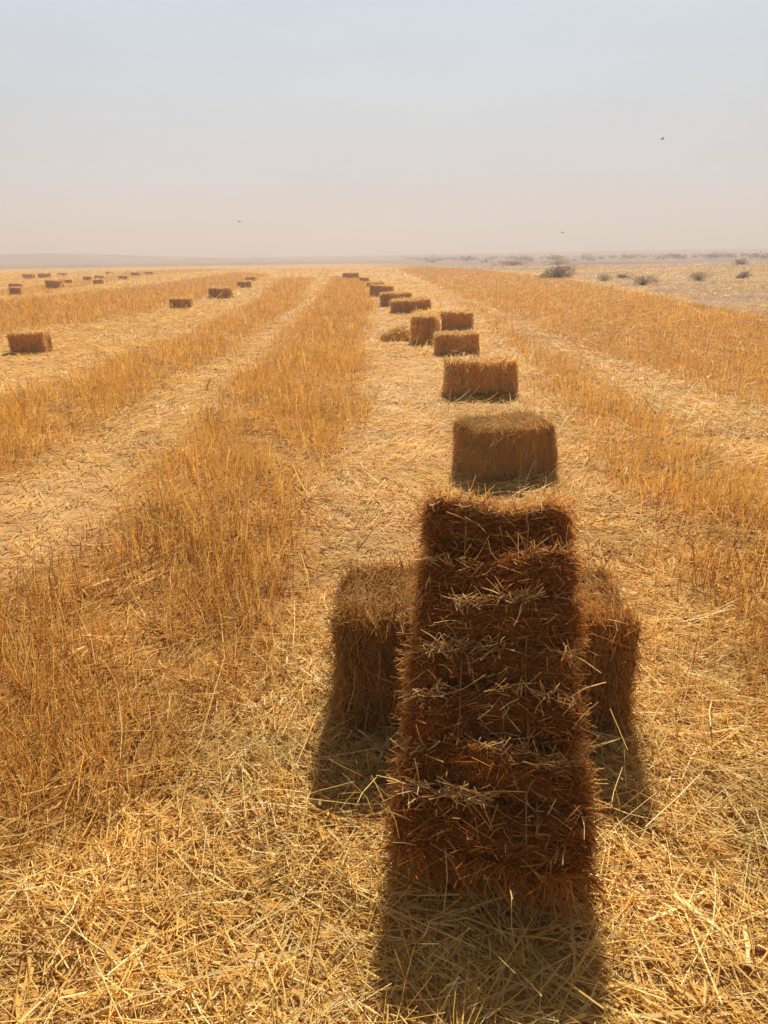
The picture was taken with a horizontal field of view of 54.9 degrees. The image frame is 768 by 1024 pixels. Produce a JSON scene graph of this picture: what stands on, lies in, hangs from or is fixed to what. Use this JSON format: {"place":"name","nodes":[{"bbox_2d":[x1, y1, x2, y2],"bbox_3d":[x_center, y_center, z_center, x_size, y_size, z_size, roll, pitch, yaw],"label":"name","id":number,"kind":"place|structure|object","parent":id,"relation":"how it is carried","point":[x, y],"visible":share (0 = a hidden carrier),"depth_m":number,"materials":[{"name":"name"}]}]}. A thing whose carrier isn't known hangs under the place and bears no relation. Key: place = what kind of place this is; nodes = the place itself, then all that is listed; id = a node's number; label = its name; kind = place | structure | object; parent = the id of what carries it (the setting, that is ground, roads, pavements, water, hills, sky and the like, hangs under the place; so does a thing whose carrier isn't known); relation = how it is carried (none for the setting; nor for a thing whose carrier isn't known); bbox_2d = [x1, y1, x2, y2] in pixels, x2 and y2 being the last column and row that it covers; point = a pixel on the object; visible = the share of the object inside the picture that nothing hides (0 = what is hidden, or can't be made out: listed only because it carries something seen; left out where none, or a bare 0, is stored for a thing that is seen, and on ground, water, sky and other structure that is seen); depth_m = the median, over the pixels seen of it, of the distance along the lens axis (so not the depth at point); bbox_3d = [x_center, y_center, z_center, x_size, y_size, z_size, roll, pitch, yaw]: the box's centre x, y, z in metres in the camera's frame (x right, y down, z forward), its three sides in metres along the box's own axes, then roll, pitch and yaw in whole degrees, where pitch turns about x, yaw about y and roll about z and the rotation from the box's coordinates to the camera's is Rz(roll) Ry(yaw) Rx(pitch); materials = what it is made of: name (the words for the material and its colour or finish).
{"place":"outdoors","nodes":[
{"label":"outdoors","id":0,"kind":"place"},
{"bbox_2d":[0,248,767,1023],"bbox_3d":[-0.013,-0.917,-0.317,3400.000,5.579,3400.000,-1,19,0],"label":"ground","id":1,"kind":"structure","parent":0,"point":[54,262],"depth_m":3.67,"materials":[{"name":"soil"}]},
{"bbox_2d":[8,283,21,287],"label":"hay bale","id":2,"kind":"object","parent":1,"relation":"on","point":[15,284],"visible":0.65,"depth_m":44.96,"materials":[{"name":"plant"}]},
{"bbox_2d":[9,286,22,294],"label":"hay bale","id":3,"kind":"object","parent":1,"relation":"on","point":[15,290],"visible":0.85,"depth_m":35.42,"materials":[{"name":"plant"}]},
{"bbox_2d":[21,273,35,278],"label":"hay bale","id":4,"kind":"object","parent":1,"relation":"on","point":[28,276],"visible":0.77,"depth_m":65.92,"materials":[{"name":"plant"}]},
{"bbox_2d":[4,328,55,352],"bbox_3d":[-6.322,-3.028,13.207,0.778,0.508,0.547,-3,18,-2],"label":"hay bale","id":5,"kind":"object","parent":1,"relation":"on","point":[24,341],"visible":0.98,"depth_m":13.04,"materials":[{"name":"plant"}]},
{"bbox_2d":[37,272,50,277],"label":"hay bale","id":6,"kind":"object","parent":1,"relation":"on","point":[45,275],"visible":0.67,"depth_m":68.24,"materials":[{"name":"plant"}]},
{"bbox_2d":[45,278,64,288],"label":"hay bale","id":7,"kind":"object","parent":1,"relation":"on","point":[52,283],"visible":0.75,"depth_m":42.78,"materials":[{"name":"plant"}]},
{"bbox_2d":[82,276,91,279],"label":"hay bale","id":8,"kind":"object","parent":1,"relation":"on","point":[88,277],"visible":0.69,"depth_m":58.32,"materials":[{"name":"plant"}]},
{"bbox_2d":[92,279,104,283],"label":"hay bale","id":9,"kind":"object","parent":1,"relation":"on","point":[96,281],"visible":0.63,"depth_m":48.62,"materials":[{"name":"plant"}]},
{"bbox_2d":[94,275,103,278],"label":"hay bale","id":10,"kind":"object","parent":1,"relation":"on","point":[99,276],"visible":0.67,"depth_m":62.72,"materials":[{"name":"plant"}]},
{"bbox_2d":[118,275,127,278],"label":"hay bale","id":11,"kind":"object","parent":1,"relation":"on","point":[123,277],"visible":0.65,"depth_m":59.30,"materials":[{"name":"plant"}]},
{"bbox_2d":[168,296,193,308],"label":"hay bale","id":12,"kind":"object","parent":1,"relation":"on","point":[184,301],"visible":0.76,"depth_m":24.21,"materials":[{"name":"plant"}]},
{"bbox_2d":[207,286,233,297],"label":"hay bale","id":13,"kind":"object","parent":1,"relation":"on","point":[216,291],"visible":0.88,"depth_m":30.22,"materials":[{"name":"plant"}]},
{"bbox_2d":[237,280,251,287],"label":"hay bale","id":14,"kind":"object","parent":1,"relation":"on","point":[247,283],"visible":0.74,"depth_m":40.28,"materials":[{"name":"plant"}]},
{"bbox_2d":[245,276,255,280],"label":"hay bale","id":15,"kind":"object","parent":1,"relation":"on","point":[251,278],"visible":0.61,"depth_m":51.02,"materials":[{"name":"plant"}]},
{"bbox_2d":[342,271,358,278],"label":"hay bale","id":16,"kind":"object","parent":1,"relation":"on","point":[350,274],"visible":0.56,"depth_m":53.35,"materials":[{"name":"plant"}]},
{"bbox_2d":[359,277,368,281],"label":"hay bale","id":17,"kind":"object","parent":1,"relation":"on","point":[364,279],"visible":0.6,"depth_m":46.47,"materials":[{"name":"plant"}]},
{"bbox_2d":[366,280,384,286],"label":"hay bale","id":18,"kind":"object","parent":1,"relation":"on","point":[377,282],"visible":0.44,"depth_m":37.21,"materials":[{"name":"plant"}]},
{"bbox_2d":[369,284,393,296],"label":"hay bale","id":19,"kind":"object","parent":1,"relation":"on","point":[376,289],"visible":0.69,"depth_m":29.73,"materials":[{"name":"plant"}]},
{"bbox_2d":[0,262,767,1023],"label":"standing stubble","id":20,"kind":"object","parent":1,"relation":"on","point":[260,372],"visible":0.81,"depth_m":5.80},
{"bbox_2d":[375,323,410,341],"bbox_3d":[0.351,-3.486,14.525,1.039,0.416,1.030,-1,19,0],"label":"straw heap","id":21,"kind":"object","parent":1,"relation":"on","point":[400,333],"visible":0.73,"depth_m":14.32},
{"bbox_2d":[376,289,412,306],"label":"hay bale","id":22,"kind":"object","parent":1,"relation":"on","point":[384,298],"visible":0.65,"depth_m":23.61,"materials":[{"name":"plant"}]},
{"bbox_2d":[387,294,434,313],"bbox_3d":[0.765,-5.798,20.839,1.344,0.615,0.753,-5,23,-3],"label":"hay bale","id":23,"kind":"object","parent":1,"relation":"on","point":[412,304],"visible":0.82,"depth_m":20.61,"materials":[{"name":"plant"}]},
{"bbox_2d":[406,307,441,343],"bbox_3d":[0.789,-3.502,14.111,0.656,0.791,0.965,3,24,9],"label":"hay bale","id":24,"kind":"object","parent":1,"relation":"on","point":[425,323],"visible":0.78,"depth_m":13.78,"materials":[{"name":"plant"}]},
{"bbox_2d":[430,327,479,355],"bbox_3d":[1.205,-2.817,12.323,0.873,0.526,0.577,-6,20,-13],"label":"hay bale","id":25,"kind":"object","parent":1,"relation":"on","point":[449,341],"visible":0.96,"depth_m":12.15,"materials":[{"name":"plant"}]},
{"bbox_2d":[438,307,475,330],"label":"hay bale","id":26,"kind":"object","parent":1,"relation":"on","point":[457,319],"visible":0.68,"depth_m":15.92,"materials":[{"name":"plant"}]},
{"bbox_2d":[437,351,523,396],"bbox_3d":[1.133,-1.593,8.657,1.002,0.595,0.656,-1,16,-2],"label":"hay bale","id":27,"kind":"object","parent":1,"relation":"on","point":[495,374],"visible":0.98,"depth_m":8.46,"materials":[{"name":"plant"}]},
{"bbox_2d":[303,543,666,745],"bbox_3d":[0.339,0.486,2.663,1.224,0.696,0.673,0,19,2],"label":"hay bale","id":28,"kind":"object","parent":1,"relation":"on","point":[368,619],"visible":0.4,"depth_m":2.46,"materials":[{"name":"brown plant"}]},
{"bbox_2d":[349,471,628,931],"bbox_3d":[0.307,0.484,2.090,0.686,0.584,1.209,2,62,7],"label":"hay bale","id":29,"kind":"object","parent":1,"relation":"on","point":[495,729],"visible":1,"depth_m":1.88,"materials":[{"name":"plant"}]},
{"bbox_2d":[446,402,566,485],"bbox_3d":[0.884,-0.480,5.516,0.813,0.603,0.668,-8,20,-21],"label":"hay bale","id":30,"kind":"object","parent":1,"relation":"on","point":[488,448],"visible":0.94,"depth_m":5.35,"materials":[{"name":"plant"}]},
{"bbox_2d":[484,257,532,265],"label":"desert shrub","id":31,"kind":"object","parent":1,"relation":"on","point":[513,263],"visible":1,"depth_m":106.06,"materials":[{"name":"grey plant"}]},
{"bbox_2d":[541,259,573,264],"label":"desert shrub","id":32,"kind":"object","parent":1,"relation":"on","point":[562,262],"visible":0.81,"depth_m":108.24,"materials":[{"name":"grey plant"}]},
{"bbox_2d":[534,257,581,277],"bbox_3d":[11.395,-16.023,48.689,2.880,1.458,2.911,-7,20,-17],"label":"desert shrub","id":33,"kind":"object","parent":1,"relation":"on","point":[557,272],"visible":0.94,"depth_m":48.57,"materials":[{"name":"grey plant"}]},
{"bbox_2d":[400,250,767,262],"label":"scrub","id":34,"kind":"object","parent":1,"relation":"on","point":[670,255],"visible":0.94,"depth_m":218.34,"materials":[{"name":"beige plant"}]},
{"bbox_2d":[596,272,613,280],"bbox_3d":[12.613,-13.473,42.338,1.058,0.624,1.843,4,20,15],"label":"desert shrub","id":35,"kind":"object","parent":1,"relation":"on","point":[605,277],"visible":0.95,"depth_m":42.19,"materials":[{"name":"grey plant"}]},
{"bbox_2d":[614,271,630,277],"bbox_3d":[15.234,-15.149,47.267,1.338,0.492,1.324,9,22,27],"label":"desert shrub","id":36,"kind":"object","parent":1,"relation":"on","point":[622,275],"visible":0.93,"depth_m":47.12,"materials":[{"name":"grey plant"}]},
{"bbox_2d":[623,271,662,284],"bbox_3d":[13.085,-11.819,37.442,2.129,0.736,1.222,10,22,29],"label":"desert shrub","id":37,"kind":"object","parent":1,"relation":"on","point":[642,279],"visible":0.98,"depth_m":37.38,"materials":[{"name":"grey plant"}]},
{"bbox_2d":[686,268,714,280],"bbox_3d":[17.760,-13.331,41.567,1.039,0.767,1.811,-11,21,-26],"label":"desert shrub","id":38,"kind":"object","parent":1,"relation":"on","point":[696,277],"visible":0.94,"depth_m":41.56,"materials":[{"name":"grey plant"}]},
{"bbox_2d":[730,255,750,264],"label":"desert shrub","id":39,"kind":"object","parent":1,"relation":"on","point":[741,262],"visible":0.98,"depth_m":88.48,"materials":[{"name":"grey plant"}]},
{"bbox_2d":[734,267,752,277],"bbox_3d":[21.544,-14.315,44.305,0.995,0.727,1.005,-12,22,-28],"label":"desert shrub","id":40,"kind":"object","parent":1,"relation":"on","point":[743,275],"visible":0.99,"depth_m":44.32,"materials":[{"name":"grey plant"}]},
{"bbox_2d":[0,0,767,257],"label":"sky","id":41,"kind":"structure","parent":0,"point":[128,127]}
]}

